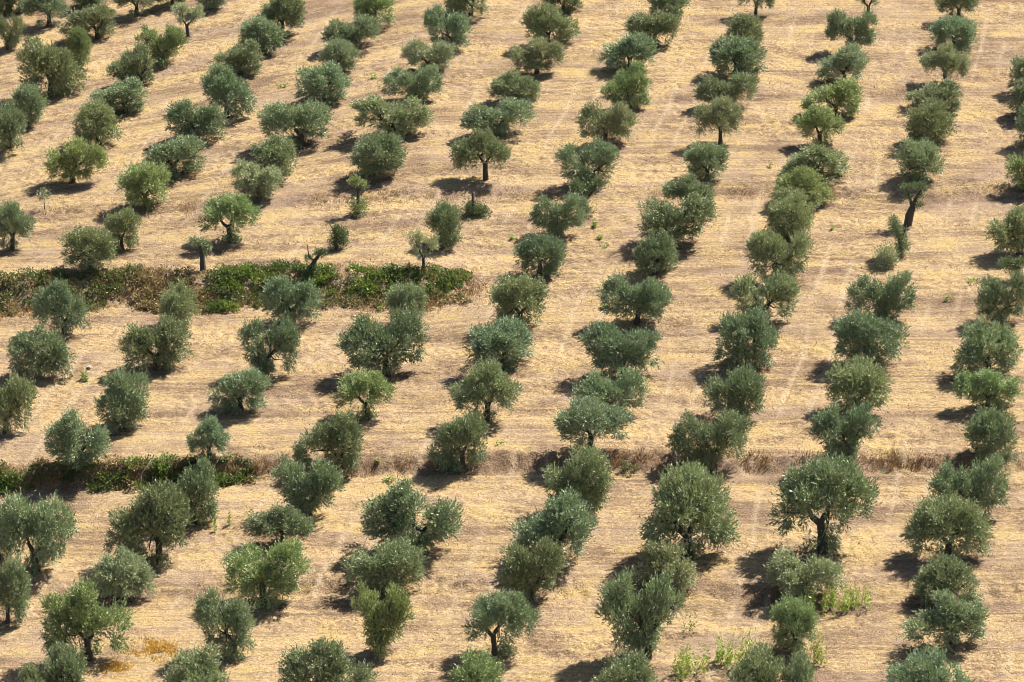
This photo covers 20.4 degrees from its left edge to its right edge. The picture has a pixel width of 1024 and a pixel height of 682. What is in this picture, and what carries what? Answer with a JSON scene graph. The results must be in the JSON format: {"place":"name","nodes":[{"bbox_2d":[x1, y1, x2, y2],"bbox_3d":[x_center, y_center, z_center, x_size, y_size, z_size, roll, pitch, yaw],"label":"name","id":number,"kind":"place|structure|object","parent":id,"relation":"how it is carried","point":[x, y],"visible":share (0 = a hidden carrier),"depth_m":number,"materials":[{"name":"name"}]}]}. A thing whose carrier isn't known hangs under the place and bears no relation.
{"place":"outdoors","nodes":[
{"label":"outdoors","id":0,"kind":"place"},
{"bbox_2d":[0,254,487,323],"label":"bank grass","id":1,"kind":"structure","parent":0,"point":[240,299],"depth_m":177.92,"materials":[{"name":"plant"}]},
{"bbox_2d":[0,0,1023,681],"bbox_3d":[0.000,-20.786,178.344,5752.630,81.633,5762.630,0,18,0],"label":"ground","id":2,"kind":"structure","parent":0,"point":[644,164],"depth_m":172.98,"materials":[{"name":"plant"}]},
{"bbox_2d":[0,550,33,626],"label":"olive tree","id":3,"kind":"object","parent":2,"relation":"on","point":[10,585],"visible":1,"depth_m":144.06,"materials":[{"name":"green plant"}]},
{"bbox_2d":[0,368,38,434],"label":"olive tree","id":4,"kind":"object","parent":2,"relation":"on","point":[16,393],"visible":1,"depth_m":160.83,"materials":[{"name":"green plant"}]},
{"bbox_2d":[0,486,82,576],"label":"olive tree","id":5,"kind":"object","parent":2,"relation":"on","point":[39,523],"visible":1,"depth_m":147.89,"materials":[{"name":"green plant"}]},
{"bbox_2d":[5,320,77,379],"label":"olive tree","id":6,"kind":"object","parent":2,"relation":"on","point":[27,347],"visible":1,"depth_m":167.16,"materials":[{"name":"green plant"}]},
{"bbox_2d":[14,31,91,96],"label":"olive tree","id":7,"kind":"object","parent":2,"relation":"on","point":[47,59],"visible":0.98,"depth_m":207.77,"materials":[{"name":"green plant"}]},
{"bbox_2d":[30,273,90,334],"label":"olive tree","id":8,"kind":"object","parent":2,"relation":"on","point":[47,300],"visible":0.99,"depth_m":172.57,"materials":[{"name":"green plant"}]},
{"bbox_2d":[38,639,88,681],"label":"olive tree","id":9,"kind":"object","parent":2,"relation":"on","point":[66,662],"visible":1,"depth_m":137.52,"materials":[{"name":"green plant"}]},
{"bbox_2d":[40,404,113,472],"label":"olive tree","id":10,"kind":"object","parent":2,"relation":"on","point":[66,433],"visible":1,"depth_m":156.81,"materials":[{"name":"green plant"}]},
{"bbox_2d":[42,135,111,183],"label":"olive tree","id":11,"kind":"object","parent":2,"relation":"on","point":[70,164],"visible":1,"depth_m":193.90,"materials":[{"name":"green plant"}]},
{"bbox_2d":[39,574,135,665],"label":"olive tree","id":12,"kind":"object","parent":2,"relation":"on","point":[75,612],"visible":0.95,"depth_m":140.59,"materials":[{"name":"green plant"}]},
{"bbox_2d":[58,221,118,272],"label":"olive tree","id":13,"kind":"object","parent":2,"relation":"on","point":[90,244],"visible":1,"depth_m":178.57,"materials":[{"name":"green plant"}]},
{"bbox_2d":[70,97,126,144],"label":"olive tree","id":14,"kind":"object","parent":2,"relation":"on","point":[102,116],"visible":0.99,"depth_m":199.08,"materials":[{"name":"green plant"}]},
{"bbox_2d":[92,364,154,434],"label":"olive tree","id":15,"kind":"object","parent":2,"relation":"on","point":[124,401],"visible":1,"depth_m":160.87,"materials":[{"name":"green plant"}]},
{"bbox_2d":[89,545,159,600],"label":"olive tree","id":16,"kind":"object","parent":2,"relation":"on","point":[108,569],"visible":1,"depth_m":146.09,"materials":[{"name":"green plant"}]},
{"bbox_2d":[0,452,257,495],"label":"bramble thicket","id":17,"kind":"object","parent":2,"relation":"on","point":[221,478],"visible":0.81,"depth_m":157.31,"materials":[{"name":"green plant"}]},
{"bbox_2d":[114,158,172,212],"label":"olive tree","id":18,"kind":"object","parent":2,"relation":"on","point":[135,181],"visible":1,"depth_m":189.01,"materials":[{"name":"green plant"}]},
{"bbox_2d":[101,475,196,570],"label":"olive tree","id":19,"kind":"object","parent":2,"relation":"on","point":[168,519],"visible":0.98,"depth_m":148.46,"materials":[{"name":"green plant"}]},
{"bbox_2d":[117,310,194,374],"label":"olive tree","id":20,"kind":"object","parent":2,"relation":"on","point":[142,341],"visible":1,"depth_m":168.03,"materials":[{"name":"green plant"}]},
{"bbox_2d":[137,132,207,179],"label":"olive tree","id":21,"kind":"object","parent":2,"relation":"on","point":[179,149],"visible":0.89,"depth_m":194.16,"materials":[{"name":"green plant"}]},
{"bbox_2d":[162,454,221,524],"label":"olive tree","id":22,"kind":"object","parent":2,"relation":"on","point":[193,484],"visible":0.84,"depth_m":152.50,"materials":[{"name":"green plant"}]},
{"bbox_2d":[158,639,230,681],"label":"olive tree","id":23,"kind":"object","parent":2,"relation":"on","point":[206,670],"visible":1,"depth_m":136.86,"materials":[{"name":"green plant"}]},
{"bbox_2d":[161,98,230,140],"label":"olive tree","id":24,"kind":"object","parent":2,"relation":"on","point":[178,112],"visible":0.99,"depth_m":198.99,"materials":[{"name":"green plant"}]},
{"bbox_2d":[191,583,259,662],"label":"olive tree","id":25,"kind":"object","parent":2,"relation":"on","point":[238,622],"visible":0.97,"depth_m":141.00,"materials":[{"name":"green plant"}]},
{"bbox_2d":[194,191,263,244],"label":"olive tree","id":26,"kind":"object","parent":2,"relation":"on","point":[238,206],"visible":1,"depth_m":182.63,"materials":[{"name":"green plant"}]},
{"bbox_2d":[200,59,258,119],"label":"olive tree","id":27,"kind":"object","parent":2,"relation":"on","point":[222,84],"visible":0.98,"depth_m":202.28,"materials":[{"name":"green plant"}]},
{"bbox_2d":[0,258,472,317],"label":"bramble thicket","id":28,"kind":"object","parent":2,"relation":"on","point":[205,302],"visible":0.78,"depth_m":177.88,"materials":[{"name":"green plant"}]},
{"bbox_2d":[205,366,272,416],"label":"olive tree","id":29,"kind":"object","parent":2,"relation":"on","point":[237,386],"visible":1,"depth_m":162.90,"materials":[{"name":"green plant"}]},
{"bbox_2d":[219,535,314,612],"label":"olive tree","id":30,"kind":"object","parent":2,"relation":"on","point":[288,557],"visible":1,"depth_m":145.26,"materials":[{"name":"green plant"}]},
{"bbox_2d":[237,311,301,377],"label":"olive tree","id":31,"kind":"object","parent":2,"relation":"on","point":[282,338],"visible":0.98,"depth_m":167.05,"materials":[{"name":"green plant"}]},
{"bbox_2d":[243,502,317,542],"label":"olive tree","id":32,"kind":"object","parent":2,"relation":"on","point":[268,521],"visible":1,"depth_m":150.06,"materials":[{"name":"green plant"}]},
{"bbox_2d":[259,273,325,325],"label":"olive tree","id":33,"kind":"object","parent":2,"relation":"on","point":[277,291],"visible":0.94,"depth_m":173.67,"materials":[{"name":"green plant"}]},
{"bbox_2d":[256,96,335,148],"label":"olive tree","id":34,"kind":"object","parent":2,"relation":"on","point":[306,117],"visible":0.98,"depth_m":197.22,"materials":[{"name":"green plant"}]},
{"bbox_2d":[269,451,346,520],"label":"olive tree","id":35,"kind":"object","parent":2,"relation":"on","point":[324,480],"visible":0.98,"depth_m":152.65,"materials":[{"name":"green plant"}]},
{"bbox_2d":[294,60,353,104],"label":"olive tree","id":36,"kind":"object","parent":2,"relation":"on","point":[331,74],"visible":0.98,"depth_m":204.06,"materials":[{"name":"green plant"}]},
{"bbox_2d":[275,635,380,681],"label":"olive tree","id":37,"kind":"object","parent":2,"relation":"on","point":[321,667],"visible":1,"depth_m":136.68,"materials":[{"name":"green plant"}]},
{"bbox_2d":[291,404,367,478],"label":"olive tree","id":38,"kind":"object","parent":2,"relation":"on","point":[338,433],"visible":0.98,"depth_m":156.75,"materials":[{"name":"green plant"}]},
{"bbox_2d":[328,367,398,421],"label":"olive tree","id":39,"kind":"object","parent":2,"relation":"on","point":[375,384],"visible":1,"depth_m":161.74,"materials":[{"name":"green plant"}]},
{"bbox_2d":[346,129,409,177],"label":"olive tree","id":40,"kind":"object","parent":2,"relation":"on","point":[373,152],"visible":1,"depth_m":191.45,"materials":[{"name":"green plant"}]},
{"bbox_2d":[334,302,430,377],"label":"olive tree","id":41,"kind":"object","parent":2,"relation":"on","point":[393,340],"visible":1,"depth_m":166.87,"materials":[{"name":"green plant"}]},
{"bbox_2d":[350,579,414,659],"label":"olive tree","id":42,"kind":"object","parent":2,"relation":"on","point":[390,615],"visible":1,"depth_m":141.23,"materials":[{"name":"green plant"}]},
{"bbox_2d":[340,534,428,596],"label":"olive tree","id":43,"kind":"object","parent":2,"relation":"on","point":[387,562],"visible":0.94,"depth_m":146.09,"materials":[{"name":"green plant"}]},
{"bbox_2d":[348,91,434,138],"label":"olive tree","id":44,"kind":"object","parent":2,"relation":"on","point":[396,119],"visible":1,"depth_m":197.94,"materials":[{"name":"green plant"}]},
{"bbox_2d":[352,469,467,554],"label":"olive tree","id":45,"kind":"object","parent":2,"relation":"on","point":[397,505],"visible":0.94,"depth_m":148.91,"materials":[{"name":"green plant"}]},
{"bbox_2d":[376,62,445,101],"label":"olive tree","id":46,"kind":"object","parent":2,"relation":"on","point":[420,81],"visible":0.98,"depth_m":203.70,"materials":[{"name":"green plant"}]},
{"bbox_2d":[420,0,476,52],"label":"olive tree","id":47,"kind":"object","parent":2,"relation":"on","point":[456,25],"visible":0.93,"depth_m":211.88,"materials":[{"name":"green plant"}]},
{"bbox_2d":[424,409,489,474],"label":"olive tree","id":48,"kind":"object","parent":2,"relation":"on","point":[463,431],"visible":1,"depth_m":157.26,"materials":[{"name":"green plant"}]},
{"bbox_2d":[448,124,512,180],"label":"olive tree","id":49,"kind":"object","parent":2,"relation":"on","point":[490,145],"visible":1,"depth_m":190.90,"materials":[{"name":"green plant"}]},
{"bbox_2d":[448,355,524,423],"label":"olive tree","id":50,"kind":"object","parent":2,"relation":"on","point":[489,377],"visible":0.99,"depth_m":160.96,"materials":[{"name":"green plant"}]},
{"bbox_2d":[458,93,536,138],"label":"olive tree","id":51,"kind":"object","parent":2,"relation":"on","point":[490,115],"visible":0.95,"depth_m":197.78,"materials":[{"name":"green plant"}]},
{"bbox_2d":[462,314,536,372],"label":"olive tree","id":52,"kind":"object","parent":2,"relation":"on","point":[508,333],"visible":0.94,"depth_m":167.04,"materials":[{"name":"green plant"}]},
{"bbox_2d":[459,586,543,658],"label":"olive tree","id":53,"kind":"object","parent":2,"relation":"on","point":[514,609],"visible":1,"depth_m":140.82,"materials":[{"name":"green plant"}]},
{"bbox_2d":[0,445,1023,492],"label":"bank grass","id":54,"kind":"structure","parent":2,"relation":"on","point":[615,460],"depth_m":158.28,"materials":[{"name":"plant"}]},
{"bbox_2d":[487,270,549,327],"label":"olive tree","id":55,"kind":"object","parent":2,"relation":"on","point":[525,293],"visible":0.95,"depth_m":172.18,"materials":[{"name":"green plant"}]},
{"bbox_2d":[494,534,567,603],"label":"olive tree","id":56,"kind":"object","parent":2,"relation":"on","point":[518,561],"visible":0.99,"depth_m":145.48,"materials":[{"name":"green plant"}]},
{"bbox_2d":[510,230,568,276],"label":"olive tree","id":57,"kind":"object","parent":2,"relation":"on","point":[544,247],"visible":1,"depth_m":178.73,"materials":[{"name":"green plant"}]},
{"bbox_2d":[518,0,581,44],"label":"olive tree","id":58,"kind":"object","parent":2,"relation":"on","point":[544,19],"visible":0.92,"depth_m":211.93,"materials":[{"name":"green plant"}]},
{"bbox_2d":[507,480,599,567],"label":"olive tree","id":59,"kind":"object","parent":2,"relation":"on","point":[565,517],"visible":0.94,"depth_m":148.10,"materials":[{"name":"green plant"}]},
{"bbox_2d":[528,186,590,238],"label":"olive tree","id":60,"kind":"object","parent":2,"relation":"on","point":[554,224],"visible":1,"depth_m":183.71,"materials":[{"name":"green plant"}]},
{"bbox_2d":[540,443,614,514],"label":"olive tree","id":61,"kind":"object","parent":2,"relation":"on","point":[578,471],"visible":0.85,"depth_m":152.43,"materials":[{"name":"green plant"}]},
{"bbox_2d":[552,135,621,185],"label":"olive tree","id":62,"kind":"object","parent":2,"relation":"on","point":[599,154],"visible":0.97,"depth_m":190.07,"materials":[{"name":"green plant"}]},
{"bbox_2d":[553,391,636,449],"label":"olive tree","id":63,"kind":"object","parent":2,"relation":"on","point":[583,414],"visible":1,"depth_m":157.86,"materials":[{"name":"green plant"}]},
{"bbox_2d":[575,97,639,144],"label":"olive tree","id":64,"kind":"object","parent":2,"relation":"on","point":[612,119],"visible":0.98,"depth_m":195.95,"materials":[{"name":"green plant"}]},
{"bbox_2d":[569,363,652,414],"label":"olive tree","id":65,"kind":"object","parent":2,"relation":"on","point":[594,383],"visible":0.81,"depth_m":162.00,"materials":[{"name":"green plant"}]},
{"bbox_2d":[575,318,664,377],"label":"olive tree","id":66,"kind":"object","parent":2,"relation":"on","point":[612,350],"visible":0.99,"depth_m":166.31,"materials":[{"name":"green plant"}]},
{"bbox_2d":[589,646,661,681],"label":"olive tree","id":67,"kind":"object","parent":2,"relation":"on","point":[631,668],"visible":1,"depth_m":136.75,"materials":[{"name":"green plant"}]},
{"bbox_2d":[598,59,653,110],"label":"olive tree","id":68,"kind":"object","parent":2,"relation":"on","point":[632,82],"visible":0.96,"depth_m":201.27,"materials":[{"name":"green plant"}]},
{"bbox_2d":[597,30,661,70],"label":"olive tree","id":69,"kind":"object","parent":2,"relation":"on","point":[636,48],"visible":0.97,"depth_m":207.74,"materials":[{"name":"green plant"}]},
{"bbox_2d":[592,269,674,324],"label":"olive tree","id":70,"kind":"object","parent":2,"relation":"on","point":[645,299],"visible":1,"depth_m":172.39,"materials":[{"name":"green plant"}]},
{"bbox_2d":[592,566,685,660],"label":"olive tree","id":71,"kind":"object","parent":2,"relation":"on","point":[622,608],"visible":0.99,"depth_m":140.55,"materials":[{"name":"green plant"}]},
{"bbox_2d":[630,225,680,275],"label":"olive tree","id":72,"kind":"object","parent":2,"relation":"on","point":[651,248],"visible":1,"depth_m":178.52,"materials":[{"name":"green plant"}]},
{"bbox_2d":[631,537,699,600],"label":"olive tree","id":73,"kind":"object","parent":2,"relation":"on","point":[663,557],"visible":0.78,"depth_m":146.52,"materials":[{"name":"green plant"}]},
{"bbox_2d":[634,190,720,249],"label":"olive tree","id":74,"kind":"object","parent":2,"relation":"on","point":[701,210],"visible":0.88,"depth_m":181.90,"materials":[{"name":"green plant"}]},
{"bbox_2d":[638,457,741,558],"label":"olive tree","id":75,"kind":"object","parent":2,"relation":"on","point":[686,496],"visible":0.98,"depth_m":148.55,"materials":[{"name":"green plant"}]},
{"bbox_2d":[665,401,754,472],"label":"olive tree","id":76,"kind":"object","parent":2,"relation":"on","point":[706,434],"visible":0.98,"depth_m":157.61,"materials":[{"name":"green plant"}]},
{"bbox_2d":[690,92,744,145],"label":"olive tree","id":77,"kind":"object","parent":2,"relation":"on","point":[717,111],"visible":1,"depth_m":195.43,"materials":[{"name":"green plant"}]},
{"bbox_2d":[699,360,769,421],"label":"olive tree","id":78,"kind":"object","parent":2,"relation":"on","point":[735,391],"visible":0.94,"depth_m":161.46,"materials":[{"name":"green plant"}]},
{"bbox_2d":[707,33,768,80],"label":"olive tree","id":79,"kind":"object","parent":2,"relation":"on","point":[735,49],"visible":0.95,"depth_m":205.53,"materials":[{"name":"green plant"}]},
{"bbox_2d":[712,303,781,372],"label":"olive tree","id":80,"kind":"object","parent":2,"relation":"on","point":[748,328],"visible":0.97,"depth_m":167.16,"materials":[{"name":"green plant"}]},
{"bbox_2d":[726,639,798,681],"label":"olive tree","id":81,"kind":"object","parent":2,"relation":"on","point":[765,669],"visible":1,"depth_m":137.20,"materials":[{"name":"green plant"}]},
{"bbox_2d":[728,265,803,324],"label":"olive tree","id":82,"kind":"object","parent":2,"relation":"on","point":[783,289],"visible":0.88,"depth_m":172.66,"materials":[{"name":"green plant"}]},
{"bbox_2d":[743,227,817,280],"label":"olive tree","id":83,"kind":"object","parent":2,"relation":"on","point":[759,242],"visible":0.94,"depth_m":177.34,"materials":[{"name":"green plant"}]},
{"bbox_2d":[763,185,820,242],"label":"olive tree","id":84,"kind":"object","parent":2,"relation":"on","point":[788,201],"visible":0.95,"depth_m":182.36,"materials":[{"name":"green plant"}]},
{"bbox_2d":[766,590,818,653],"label":"olive tree","id":85,"kind":"object","parent":2,"relation":"on","point":[789,611],"visible":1,"depth_m":141.56,"materials":[{"name":"green plant"}]},
{"bbox_2d":[762,545,850,599],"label":"olive tree","id":86,"kind":"object","parent":2,"relation":"on","point":[796,579],"visible":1,"depth_m":146.12,"materials":[{"name":"green plant"}]},
{"bbox_2d":[777,142,852,183],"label":"olive tree","id":87,"kind":"object","parent":2,"relation":"on","point":[820,157],"visible":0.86,"depth_m":190.78,"materials":[{"name":"green plant"}]},
{"bbox_2d":[765,450,881,556],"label":"olive tree","id":88,"kind":"object","parent":2,"relation":"on","point":[833,480],"visible":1,"depth_m":149.24,"materials":[{"name":"green plant"}]},
{"bbox_2d":[800,74,863,117],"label":"olive tree","id":89,"kind":"object","parent":2,"relation":"on","point":[841,93],"visible":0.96,"depth_m":199.97,"materials":[{"name":"green plant"}]},
{"bbox_2d":[807,399,882,459],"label":"olive tree","id":90,"kind":"object","parent":2,"relation":"on","point":[833,431],"visible":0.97,"depth_m":157.79,"materials":[{"name":"green plant"}]},
{"bbox_2d":[823,7,880,49],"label":"olive tree","id":91,"kind":"object","parent":2,"relation":"on","point":[838,21],"visible":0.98,"depth_m":210.26,"materials":[{"name":"green plant"}]},
{"bbox_2d":[824,352,894,416],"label":"olive tree","id":92,"kind":"object","parent":2,"relation":"on","point":[852,379],"visible":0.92,"depth_m":161.99,"materials":[{"name":"green plant"}]},
{"bbox_2d":[828,304,911,365],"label":"olive tree","id":93,"kind":"object","parent":2,"relation":"on","point":[857,327],"visible":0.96,"depth_m":167.60,"materials":[{"name":"green plant"}]},
{"bbox_2d":[842,267,919,322],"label":"olive tree","id":94,"kind":"object","parent":2,"relation":"on","point":[888,293],"visible":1,"depth_m":172.94,"materials":[{"name":"green plant"}]},
{"bbox_2d":[894,134,950,183],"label":"olive tree","id":95,"kind":"object","parent":2,"relation":"on","point":[921,158],"visible":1,"depth_m":190.25,"materials":[{"name":"green plant"}]},
{"bbox_2d":[882,644,976,681],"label":"olive tree","id":96,"kind":"object","parent":2,"relation":"on","point":[911,670],"visible":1,"depth_m":137.25,"materials":[{"name":"green plant"}]},
{"bbox_2d":[904,95,958,145],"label":"olive tree","id":97,"kind":"object","parent":2,"relation":"on","point":[931,113],"visible":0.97,"depth_m":195.54,"materials":[{"name":"green plant"}]},
{"bbox_2d":[898,586,992,653],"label":"olive tree","id":98,"kind":"object","parent":2,"relation":"on","point":[954,616],"visible":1,"depth_m":141.92,"materials":[{"name":"green plant"}]},
{"bbox_2d":[897,490,997,558],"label":"olive tree","id":99,"kind":"object","parent":2,"relation":"on","point":[969,522],"visible":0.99,"depth_m":149.19,"materials":[{"name":"green plant"}]},
{"bbox_2d":[912,550,984,608],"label":"olive tree","id":100,"kind":"object","parent":2,"relation":"on","point":[949,572],"visible":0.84,"depth_m":145.66,"materials":[{"name":"green plant"}]},
{"bbox_2d":[922,451,1012,517],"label":"olive tree","id":101,"kind":"object","parent":2,"relation":"on","point":[972,485],"visible":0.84,"depth_m":152.77,"materials":[{"name":"green plant"}]},
{"bbox_2d":[947,366,1023,409],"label":"olive tree","id":102,"kind":"object","parent":2,"relation":"on","point":[995,384],"visible":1,"depth_m":163.19,"materials":[{"name":"green plant"}]},
{"bbox_2d":[949,313,1023,372],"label":"olive tree","id":103,"kind":"object","parent":2,"relation":"on","point":[992,340],"visible":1,"depth_m":166.60,"materials":[{"name":"green plant"}]},
{"bbox_2d":[958,402,1019,470],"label":"olive tree","id":104,"kind":"object","parent":2,"relation":"on","point":[985,427],"visible":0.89,"depth_m":157.49,"materials":[{"name":"green plant"}]},
{"bbox_2d":[971,267,1023,324],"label":"olive tree","id":105,"kind":"object","parent":2,"relation":"on","point":[990,293],"visible":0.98,"depth_m":172.29,"materials":[{"name":"green plant"}]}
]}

